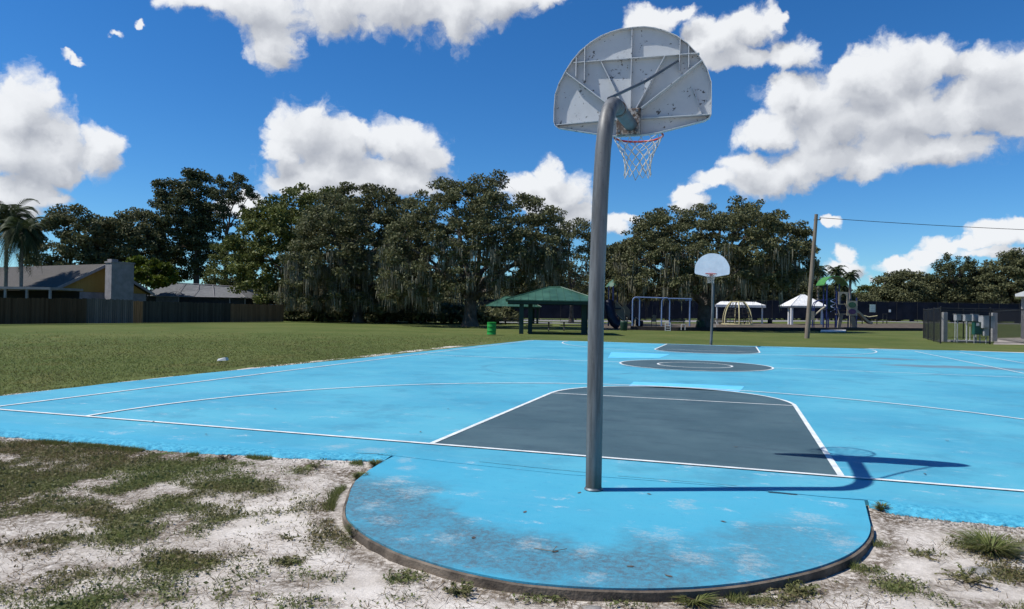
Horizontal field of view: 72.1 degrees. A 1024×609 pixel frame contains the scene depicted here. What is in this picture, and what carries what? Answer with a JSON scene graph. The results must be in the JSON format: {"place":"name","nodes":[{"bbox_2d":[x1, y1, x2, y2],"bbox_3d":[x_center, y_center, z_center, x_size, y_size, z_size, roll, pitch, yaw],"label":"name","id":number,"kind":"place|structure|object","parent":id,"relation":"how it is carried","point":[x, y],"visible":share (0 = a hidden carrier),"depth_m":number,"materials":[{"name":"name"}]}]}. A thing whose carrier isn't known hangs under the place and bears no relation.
{"place":"outdoors","nodes":[
{"label":"outdoors","id":0,"kind":"place"},
{"bbox_2d":[0,331,519,395],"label":"lawn grass","id":1,"kind":"structure","parent":0,"point":[91,349],"depth_m":18.98,"materials":[{"name":"plant"}]},
{"bbox_2d":[0,318,1023,608],"bbox_3d":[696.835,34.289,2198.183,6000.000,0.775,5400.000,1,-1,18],"label":"ground","id":2,"kind":"structure","parent":0,"point":[362,578],"depth_m":4.41,"materials":[{"name":"sand"}]},
{"bbox_2d":[0,198,40,285],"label":"palm tree","id":3,"kind":"object","parent":2,"relation":"on","point":[15,210],"visible":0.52,"depth_m":59.87,"materials":[{"name":"green plant"}]},
{"bbox_2d":[0,216,48,286],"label":"palm tree","id":4,"kind":"object","parent":2,"relation":"on","point":[26,234],"visible":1,"depth_m":57.46,"materials":[{"name":"green plant"}]},
{"bbox_2d":[0,286,82,298],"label":"patio cover","id":5,"kind":"object","parent":2,"relation":"on","point":[29,292],"visible":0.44,"depth_m":55.61,"materials":[{"name":"white paint"}]},
{"bbox_2d":[16,203,118,265],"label":"oak tree","id":6,"kind":"object","parent":2,"relation":"on","point":[58,219],"visible":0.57,"depth_m":86.24,"materials":[{"name":"green plant"}]},
{"bbox_2d":[0,259,154,319],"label":"house","id":7,"kind":"structure","parent":2,"relation":"on","point":[111,279],"depth_m":61.40,"materials":[{"name":"yellow paint"}]},
{"bbox_2d":[87,206,174,268],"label":"oak tree","id":8,"kind":"object","parent":2,"relation":"on","point":[130,242],"visible":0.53,"depth_m":89.50,"materials":[{"name":"green plant"}]},
{"bbox_2d":[0,297,283,323],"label":"wooden fence","id":9,"kind":"object","parent":2,"relation":"on","point":[47,311],"visible":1,"depth_m":49.54,"materials":[{"name":"wood"}]},
{"bbox_2d":[123,255,181,300],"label":"tree","id":10,"kind":"object","parent":2,"relation":"on","point":[153,273],"visible":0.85,"depth_m":73.34,"materials":[{"name":"green plant"}]},
{"bbox_2d":[139,167,223,284],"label":"pine tree","id":11,"kind":"object","parent":2,"relation":"on","point":[189,231],"visible":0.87,"depth_m":93.70,"materials":[{"name":"green plant"}]},
{"bbox_2d":[0,428,390,461],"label":"court edge","id":12,"kind":"object","parent":2,"relation":"on","point":[215,450],"visible":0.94,"depth_m":6.43,"materials":[{"name":"paint"}]},
{"bbox_2d":[146,283,270,304],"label":"house roof","id":13,"kind":"structure","parent":2,"relation":"on","point":[193,292],"depth_m":76.66,"materials":[{"name":"white paint"}]},
{"bbox_2d":[200,240,259,291],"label":"tree","id":14,"kind":"object","parent":2,"relation":"on","point":[213,270],"visible":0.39,"depth_m":82.44,"materials":[{"name":"green plant"}]},
{"bbox_2d":[203,172,260,280],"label":"pine tree","id":15,"kind":"object","parent":2,"relation":"on","point":[223,212],"visible":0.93,"depth_m":93.05,"materials":[{"name":"green plant"}]},
{"bbox_2d":[253,290,277,304],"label":"shrub","id":16,"kind":"object","parent":2,"relation":"on","point":[270,301],"visible":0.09,"depth_m":73.25,"materials":[{"name":"green plant"}]},
{"bbox_2d":[275,556,295,566],"bbox_3d":[-1.195,1.355,3.714,0.110,0.045,0.127,1,-1,18],"label":"weed plant","id":17,"kind":"object","parent":2,"relation":"on","point":[286,561],"visible":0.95,"depth_m":3.71,"materials":[{"name":"green plant"}]},
{"bbox_2d":[277,531,300,540],"bbox_3d":[-1.304,1.359,4.101,0.140,0.046,0.124,1,-1,6],"label":"weed plant","id":18,"kind":"object","parent":2,"relation":"on","point":[287,537],"visible":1,"depth_m":4.10,"materials":[{"name":"green plant"}]},
{"bbox_2d":[219,182,364,304],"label":"oak tree","id":19,"kind":"object","parent":2,"relation":"on","point":[280,219],"visible":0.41,"depth_m":74.63,"materials":[{"name":"green plant"}]},
{"bbox_2d":[284,304,327,320],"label":"shrub","id":20,"kind":"object","parent":2,"relation":"on","point":[301,316],"visible":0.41,"depth_m":68.55,"materials":[{"name":"green plant"}]},
{"bbox_2d":[308,458,328,467],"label":"weed plant","id":21,"kind":"object","parent":2,"relation":"on","point":[313,465],"visible":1,"depth_m":5.87,"materials":[{"name":"green plant"}]},
{"bbox_2d":[313,304,351,321],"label":"shrub","id":22,"kind":"object","parent":2,"relation":"on","point":[339,315],"visible":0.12,"depth_m":69.44,"materials":[{"name":"green plant"}]},
{"bbox_2d":[202,278,493,302],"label":"woodland","id":23,"kind":"object","parent":2,"relation":"on","point":[486,296],"visible":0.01,"depth_m":104.24,"materials":[{"name":"plant"}]},
{"bbox_2d":[266,181,431,322],"bbox_3d":[-15.167,-5.001,67.991,15.759,13.504,13.800,1,-1,0],"label":"oak tree","id":24,"kind":"object","parent":2,"relation":"on","point":[306,283],"visible":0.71,"depth_m":63.92,"materials":[{"name":"green plant"}]},
{"bbox_2d":[339,520,366,537],"bbox_3d":[-0.919,1.352,4.214,0.258,0.070,0.247,1,-1,18],"label":"grass tuft","id":25,"kind":"object","parent":2,"relation":"on","point":[348,529],"visible":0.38,"depth_m":4.21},
{"bbox_2d":[351,470,369,478],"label":"grass tuft","id":26,"kind":"object","parent":2,"relation":"on","point":[358,475],"visible":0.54,"depth_m":5.53,"materials":[{"name":"plant"}]},
{"bbox_2d":[367,458,384,465],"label":"grass tuft","id":27,"kind":"object","parent":2,"relation":"on","point":[374,463],"visible":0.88,"depth_m":5.96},
{"bbox_2d":[362,303,410,322],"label":"shrub","id":28,"kind":"object","parent":2,"relation":"on","point":[397,315],"visible":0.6,"depth_m":67.69,"materials":[{"name":"green plant"}]},
{"bbox_2d":[284,301,504,323],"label":"undergrowth","id":29,"kind":"object","parent":2,"relation":"on","point":[451,313],"visible":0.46,"depth_m":69.03,"materials":[{"name":"green plant"}]},
{"bbox_2d":[318,300,495,308],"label":"privacy fence","id":30,"kind":"object","parent":2,"relation":"on","point":[479,303],"visible":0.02,"depth_m":102.07,"materials":[{"name":"black metal"}]},
{"bbox_2d":[396,303,442,322],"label":"shrub","id":31,"kind":"object","parent":2,"relation":"on","point":[419,318],"visible":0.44,"depth_m":68.53,"materials":[{"name":"green plant"}]},
{"bbox_2d":[441,297,464,320],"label":"shrub","id":32,"kind":"object","parent":2,"relation":"on","point":[451,302],"visible":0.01,"depth_m":73.89,"materials":[{"name":"green plant"}]},
{"bbox_2d":[442,577,474,598],"bbox_3d":[-0.248,1.362,3.366,0.167,0.059,0.190,1,-1,18],"label":"weed plant","id":33,"kind":"object","parent":2,"relation":"on","point":[466,589],"visible":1,"depth_m":3.36,"materials":[{"name":"green plant"}]},
{"bbox_2d":[373,169,572,326],"bbox_3d":[-3.210,-4.701,58.471,16.766,13.124,13.251,1,-1,0],"label":"oak tree","id":34,"kind":"object","parent":2,"relation":"on","point":[402,277],"visible":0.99,"depth_m":55.09,"materials":[{"name":"green plant"}]},
{"bbox_2d":[487,322,495,334],"bbox_3d":[-1.120,1.311,38.669,0.512,0.686,0.512,1,-1,18],"label":"trash barrel","id":35,"kind":"object","parent":2,"relation":"on","point":[491,328],"visible":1,"depth_m":38.45,"materials":[{"name":"plastic"}]},
{"bbox_2d":[498,306,518,323],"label":"shrub","id":36,"kind":"object","parent":2,"relation":"on","point":[510,312],"visible":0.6,"depth_m":74.80,"materials":[{"name":"green plant"}]},
{"bbox_2d":[0,441,1021,608],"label":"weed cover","id":37,"kind":"object","parent":2,"relation":"on","point":[306,548],"visible":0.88,"depth_m":3.59,"materials":[{"name":"green plant"}]},
{"bbox_2d":[0,340,1023,515],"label":"basketball court","id":38,"kind":"object","parent":2,"relation":"on","point":[871,438],"visible":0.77,"depth_m":9.31,"materials":[{"name":"blue paint"}]},
{"bbox_2d":[1,340,1020,405],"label":"court line","id":39,"kind":"object","parent":38,"relation":"on","point":[476,356],"visible":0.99,"depth_m":16.73,"materials":[{"name":"white paint"}]},
{"bbox_2d":[0,383,1023,490],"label":"court line","id":40,"kind":"object","parent":38,"relation":"on","point":[836,468],"visible":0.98,"depth_m":7.29,"materials":[{"name":"white paint"}]},
{"bbox_2d":[436,386,836,474],"bbox_3d":[1.917,1.415,9.312,3.620,0.001,6.464,1,-1,18],"label":"key area","id":41,"kind":"object","parent":38,"relation":"on","point":[745,432],"visible":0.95,"depth_m":7.81,"materials":[{"name":"paint"}]},
{"bbox_2d":[608,352,668,357],"bbox_3d":[3.736,1.565,21.549,1.908,0.001,3.033,1,-1,18],"label":"paint patch","id":42,"kind":"object","parent":38,"relation":"on","point":[629,355],"visible":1,"depth_m":21.65,"materials":[{"name":"paint"}]},
{"bbox_2d":[629,382,743,391],"bbox_3d":[3.125,1.467,12.608,1.989,0.001,1.051,1,-1,18],"label":"paint patch","id":43,"kind":"object","parent":38,"relation":"on","point":[704,387],"visible":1,"depth_m":12.63,"materials":[{"name":"paint"}]},
{"bbox_2d":[621,360,771,370],"bbox_3d":[4.662,1.546,17.959,3.760,0.001,3.760,1,-1,18],"label":"circle","id":44,"kind":"object","parent":38,"relation":"on","point":[689,365],"visible":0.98,"depth_m":17.80,"materials":[{"name":"paint"}]},
{"bbox_2d":[656,344,758,353],"bbox_3d":[7.408,1.677,26.607,3.620,0.001,6.464,1,-1,18],"label":"key area","id":45,"kind":"object","parent":38,"relation":"on","point":[715,349],"visible":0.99,"depth_m":26.39,"materials":[{"name":"paint"}]},
{"bbox_2d":[695,253,729,344],"bbox_3d":[8.278,-0.166,29.219,1.348,3.876,1.455,1,-1,-24],"label":"basketball hoop","id":46,"kind":"object","parent":38,"relation":"on","point":[712,265],"visible":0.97,"depth_m":29.01,"materials":[{"name":"white metal"}]},
{"bbox_2d":[551,340,957,354],"bbox_3d":[8.088,1.681,26.353,17.150,0.001,6.587,1,-1,18],"label":"court line","id":47,"kind":"object","parent":38,"relation":"on","point":[721,353],"visible":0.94,"depth_m":25.73,"materials":[{"name":"white paint"}]},
{"bbox_2d":[0,437,1023,608],"bbox_3d":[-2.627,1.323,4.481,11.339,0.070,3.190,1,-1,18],"label":"grass","id":48,"kind":"structure","parent":2,"relation":"on","point":[183,555],"depth_m":4.23,"materials":[{"name":"plant"}]},
{"bbox_2d":[0,442,1023,608],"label":"dry stems","id":49,"kind":"object","parent":2,"relation":"on","point":[45,555],"visible":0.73,"depth_m":3.75,"materials":[{"name":"plant"}]},
{"bbox_2d":[485,296,541,323],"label":"pavilion","id":50,"kind":"structure","parent":2,"relation":"on","point":[500,302],"depth_m":76.37,"materials":[{"name":"green metal"}]},
{"bbox_2d":[506,286,587,334],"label":"pavilion","id":51,"kind":"structure","parent":2,"relation":"on","point":[554,295],"depth_m":42.18,"materials":[{"name":"green metal"}]},
{"bbox_2d":[481,275,669,319],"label":"woodland","id":52,"kind":"object","parent":2,"relation":"on","point":[503,293],"visible":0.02,"depth_m":116.78,"materials":[{"name":"plant"}]},
{"bbox_2d":[582,605,601,608],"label":"stone","id":53,"kind":"object","parent":2,"relation":"on","point":[591,607],"visible":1,"depth_m":3.22,"materials":[{"name":"stone"}]},
{"bbox_2d":[342,477,873,602],"bbox_3d":[0.159,1.405,4.348,3.752,0.110,1.911,1,-1,26],"label":"apron edge","id":54,"kind":"object","parent":2,"relation":"on","point":[654,596],"visible":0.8,"depth_m":3.43,"materials":[{"name":"concrete"}]},
{"bbox_2d":[346,456,870,590],"bbox_3d":[0.382,1.402,4.524,3.751,0.108,2.380,1,-1,18],"label":"concrete apron","id":55,"kind":"object","parent":2,"relation":"on","point":[442,514],"visible":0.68,"depth_m":4.27,"materials":[{"name":"blue paint"}]},
{"bbox_2d":[553,26,711,491],"bbox_3d":[0.937,-0.518,5.998,1.465,3.874,1.328,1,-1,-28],"label":"basketball hoop","id":56,"kind":"object","parent":55,"relation":"on","point":[637,81],"visible":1,"depth_m":6.14,"materials":[{"name":"metal"}]},
{"bbox_2d":[586,243,636,320],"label":"oak tree","id":57,"kind":"object","parent":2,"relation":"on","point":[609,252],"visible":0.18,"depth_m":76.28,"materials":[{"name":"green plant"}]},
{"bbox_2d":[620,321,627,330],"bbox_3d":[8.438,1.584,53.093,0.563,0.746,0.563,1,-1,18],"label":"trash bin","id":58,"kind":"object","parent":2,"relation":"on","point":[623,325],"visible":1,"depth_m":52.87,"materials":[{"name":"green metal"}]},
{"bbox_2d":[670,591,725,608],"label":"grass tuft","id":59,"kind":"object","parent":2,"relation":"on","point":[700,599],"visible":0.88,"depth_m":3.28,"materials":[{"name":"plant"}]},
{"bbox_2d":[484,299,1020,322],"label":"tennis court fence","id":60,"kind":"object","parent":2,"relation":"on","point":[906,310],"visible":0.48,"depth_m":107.89,"materials":[{"name":"black fabric"}]},
{"bbox_2d":[767,578,821,598],"bbox_3d":[1.367,1.386,3.459,0.286,0.055,0.247,1,-1,-41],"label":"weed plant","id":61,"kind":"object","parent":2,"relation":"on","point":[806,588],"visible":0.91,"depth_m":3.43,"materials":[{"name":"green plant"}]},
{"bbox_2d":[804,214,820,337],"bbox_3d":[18.177,-1.620,42.544,0.880,7.694,0.292,1,-1,5],"label":"utility pole","id":62,"kind":"object","parent":2,"relation":"on","point":[809,303],"visible":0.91,"depth_m":42.43,"materials":[{"name":"brown wood"}]},
{"bbox_2d":[827,218,1023,229],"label":"power cable","id":63,"kind":"object","parent":62,"relation":"attached to","point":[923,224],"visible":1,"depth_m":42.98,"materials":[{"name":"black metal"}]},
{"bbox_2d":[666,291,998,321],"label":"woodland","id":64,"kind":"object","parent":2,"relation":"on","point":[837,319],"visible":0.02,"depth_m":133.50,"materials":[{"name":"green wood"}]},
{"bbox_2d":[854,292,879,320],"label":"shrub","id":65,"kind":"object","parent":2,"relation":"on","point":[865,297],"visible":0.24,"depth_m":122.35,"materials":[{"name":"green plant"}]},
{"bbox_2d":[853,284,880,294],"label":"oak tree","id":66,"kind":"object","parent":2,"relation":"on","point":[866,287],"visible":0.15,"depth_m":150.29,"materials":[{"name":"green plant"}]},
{"bbox_2d":[871,501,890,511],"bbox_3d":[2.554,1.397,4.858,0.138,0.062,0.150,1,-1,18],"label":"grass tuft","id":67,"kind":"object","parent":2,"relation":"on","point":[879,506],"visible":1,"depth_m":4.85,"materials":[{"name":"plant"}]},
{"bbox_2d":[867,268,950,321],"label":"oak tree","id":68,"kind":"object","parent":2,"relation":"on","point":[916,287],"visible":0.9,"depth_m":124.67,"materials":[{"name":"green plant"}]},
{"bbox_2d":[906,548,939,561],"bbox_3d":[2.315,1.409,3.956,0.163,0.042,0.194,1,-1,18],"label":"weed plant","id":69,"kind":"object","parent":2,"relation":"on","point":[921,554],"visible":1,"depth_m":3.98,"materials":[{"name":"green plant"}]},
{"bbox_2d":[941,312,947,341],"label":"block pillar","id":70,"kind":"structure","parent":2,"relation":"on","point":[943,330],"depth_m":39.78,"materials":[{"name":"grey concrete"}]},
{"bbox_2d":[868,500,1023,527],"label":"court edge","id":71,"kind":"object","parent":2,"relation":"on","point":[951,514],"visible":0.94,"depth_m":4.70,"materials":[{"name":"paint"}]},
{"bbox_2d":[924,252,979,321],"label":"pine tree","id":72,"kind":"object","parent":2,"relation":"on","point":[951,268],"visible":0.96,"depth_m":123.19,"materials":[{"name":"green plant"}]},
{"bbox_2d":[934,562,992,586],"bbox_3d":[2.344,1.395,3.614,0.256,0.070,0.260,1,-1,-37],"label":"weed plant","id":73,"kind":"object","parent":2,"relation":"on","point":[967,578],"visible":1,"depth_m":3.62,"materials":[{"name":"green plant"}]},
{"bbox_2d":[962,314,972,341],"bbox_3d":[25.303,1.352,39.107,0.430,1.608,0.300,1,-1,0],"label":"electric box","id":74,"kind":"object","parent":2,"relation":"on","point":[967,316],"visible":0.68,"depth_m":39.03,"materials":[{"name":"metal"}]},
{"bbox_2d":[929,274,1012,303],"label":"oak tree","id":75,"kind":"object","parent":2,"relation":"on","point":[958,293],"visible":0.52,"depth_m":122.44,"materials":[{"name":"green plant"}]},
{"bbox_2d":[923,306,1023,343],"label":"chain link fence","id":76,"kind":"object","parent":2,"relation":"on","point":[933,334],"visible":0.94,"depth_m":38.73,"materials":[{"name":"black metal"}]},
{"bbox_2d":[972,322,982,341],"bbox_3d":[25.734,1.565,38.905,0.499,1.193,0.300,1,-1,0],"label":"electric box","id":77,"kind":"object","parent":2,"relation":"on","point":[976,326],"visible":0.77,"depth_m":38.78,"materials":[{"name":"white paint"}]},
{"bbox_2d":[963,566,992,574],"bbox_3d":[2.503,1.423,3.764,0.152,0.030,0.114,1,-1,-5],"label":"stone","id":78,"kind":"object","parent":2,"relation":"on","point":[980,572],"visible":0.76,"depth_m":3.75,"materials":[{"name":"stone"}]},
{"bbox_2d":[938,523,1023,557],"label":"grass tuft","id":79,"kind":"object","parent":2,"relation":"on","point":[982,540],"visible":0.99,"depth_m":4.10,"materials":[{"name":"plant"}]},
{"bbox_2d":[982,328,988,343],"bbox_3d":[26.140,1.739,38.778,0.392,0.856,0.250,1,-1,0],"label":"electric box","id":80,"kind":"object","parent":2,"relation":"on","point":[985,333],"visible":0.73,"depth_m":38.68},
{"bbox_2d":[978,315,994,327],"bbox_3d":[26.191,0.957,38.786,0.708,0.688,0.450,1,-1,0],"label":"electric cabinet","id":81,"kind":"object","parent":80,"relation":"on","point":[985,320],"visible":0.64,"depth_m":38.58,"materials":[{"name":"metal"}]},
{"bbox_2d":[1015,291,1023,338],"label":"block building","id":82,"kind":"structure","parent":2,"relation":"on","point":[1020,295],"depth_m":49.38,"materials":[{"name":"white paint"}]},
{"bbox_2d":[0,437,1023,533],"bbox_3d":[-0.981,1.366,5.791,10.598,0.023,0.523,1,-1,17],"label":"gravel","id":83,"kind":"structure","parent":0,"point":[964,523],"depth_m":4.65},
{"bbox_2d":[0,0,1023,293],"label":"sky","id":84,"kind":"structure","parent":0,"point":[898,112],"materials":[{"name":"blue"}]},
{"bbox_2d":[458,321,606,323],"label":"pavement","id":85,"kind":"structure","parent":0,"point":[544,322],"depth_m":83.75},
{"bbox_2d":[535,210,590,321],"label":"oak tree","id":86,"kind":"object","parent":85,"relation":"on","point":[577,233],"visible":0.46,"depth_m":84.68,"materials":[{"name":"green plant"}]},
{"bbox_2d":[604,323,924,330],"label":"playground floor","id":87,"kind":"structure","parent":0,"point":[866,325],"depth_m":82.38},
{"bbox_2d":[604,279,642,328],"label":"play tower","id":88,"kind":"structure","parent":87,"relation":"on","point":[622,313],"depth_m":59.97,"materials":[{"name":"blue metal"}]},
{"bbox_2d":[632,297,691,325],"bbox_3d":[11.848,0.562,55.527,4.782,2.308,0.215,1,-1,-2],"label":"swing frame","id":89,"kind":"object","parent":87,"relation":"on","point":[689,299],"visible":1,"depth_m":55.46,"materials":[{"name":"blue metal"}]},
{"bbox_2d":[670,319,684,326],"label":"park bench","id":90,"kind":"object","parent":87,"relation":"on","point":[673,320],"visible":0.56,"depth_m":66.22,"materials":[{"name":"beige metal"}]},
{"bbox_2d":[696,320,704,326],"bbox_3d":[16.053,1.731,59.869,0.751,0.842,0.751,1,-1,18],"label":"trash bin","id":91,"kind":"object","parent":87,"relation":"on","point":[700,323],"visible":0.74,"depth_m":59.60,"materials":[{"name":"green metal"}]},
{"bbox_2d":[605,195,824,326],"bbox_3d":[17.508,-3.618,61.953,18.247,11.728,14.296,1,-1,0],"label":"oak tree","id":92,"kind":"object","parent":87,"relation":"on","point":[678,277],"visible":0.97,"depth_m":58.41,"materials":[{"name":"green plant"}]},
{"bbox_2d":[721,301,752,324],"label":"climbing dome","id":93,"kind":"structure","parent":87,"relation":"on","point":[739,313],"depth_m":81.22,"materials":[{"name":"beige metal"}]},
{"bbox_2d":[715,301,765,323],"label":"flat shelter","id":94,"kind":"object","parent":87,"relation":"on","point":[749,304],"visible":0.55,"depth_m":93.09,"materials":[{"name":"white paint"}]},
{"bbox_2d":[630,326,922,330],"bbox_3d":[27.012,2.273,64.457,37.967,0.300,2.612,1,-1,-27],"label":"playground border","id":95,"kind":"object","parent":87,"relation":"on","point":[756,329],"visible":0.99,"depth_m":61.94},
{"bbox_2d":[782,294,825,324],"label":"picnic shelter","id":96,"kind":"object","parent":87,"relation":"on","point":[800,301],"visible":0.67,"depth_m":88.58,"materials":[{"name":"white paint"}]},
{"bbox_2d":[811,276,872,327],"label":"play structure","id":97,"kind":"object","parent":87,"relation":"on","point":[851,309],"visible":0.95,"depth_m":73.77,"materials":[{"name":"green plastic"}]},
{"bbox_2d":[524,319,1020,323],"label":"tennis court","id":98,"kind":"object","parent":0,"point":[727,321],"visible":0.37,"depth_m":108.32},
{"bbox_2d":[721,291,770,319],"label":"shrub","id":99,"kind":"object","parent":98,"relation":"on","point":[751,297],"visible":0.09,"depth_m":116.52,"materials":[{"name":"green plant"}]},
{"bbox_2d":[723,253,815,319],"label":"oak tree","id":100,"kind":"object","parent":98,"relation":"on","point":[771,296],"visible":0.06,"depth_m":113.80,"materials":[{"name":"green plant"}]},
{"bbox_2d":[776,275,834,319],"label":"oak tree","id":101,"kind":"object","parent":98,"relation":"on","point":[805,292],"visible":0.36,"depth_m":112.83,"materials":[{"name":"green plant"}]},
{"bbox_2d":[816,265,829,320],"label":"cabbage palm","id":102,"kind":"object","parent":98,"relation":"on","point":[821,275],"visible":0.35,"depth_m":111.60,"materials":[{"name":"green plant"}]},
{"bbox_2d":[825,265,846,291],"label":"cabbage palm","id":103,"kind":"object","parent":98,"relation":"on","point":[834,271],"visible":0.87,"depth_m":115.47,"materials":[{"name":"green plant"}]},
{"bbox_2d":[830,278,848,297],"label":"cabbage palm","id":104,"kind":"object","parent":98,"relation":"on","point":[834,284],"visible":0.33,"depth_m":113.62,"materials":[{"name":"green plant"}]},
{"bbox_2d":[824,283,859,319],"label":"shrub","id":105,"kind":"object","parent":98,"relation":"on","point":[853,297],"visible":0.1,"depth_m":117.61,"materials":[{"name":"green plant"}]},
{"bbox_2d":[839,270,862,300],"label":"cabbage palm","id":106,"kind":"object","parent":98,"relation":"on","point":[850,277],"visible":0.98,"depth_m":111.63,"materials":[{"name":"green plant"}]},
{"bbox_2d":[967,247,1023,322],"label":"oak tree","id":107,"kind":"object","parent":98,"relation":"on","point":[1010,265],"visible":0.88,"depth_m":118.57,"materials":[{"name":"green plant"}]},
{"bbox_2d":[994,338,1023,344],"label":"gravel path","id":108,"kind":"structure","parent":0,"point":[1000,341],"depth_m":41.09,"materials":[{"name":"gravel"}]},
{"bbox_2d":[991,313,997,341],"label":"block pillar","id":109,"kind":"structure","parent":108,"relation":"on","point":[994,329],"depth_m":41.29,"materials":[{"name":"grey concrete"}]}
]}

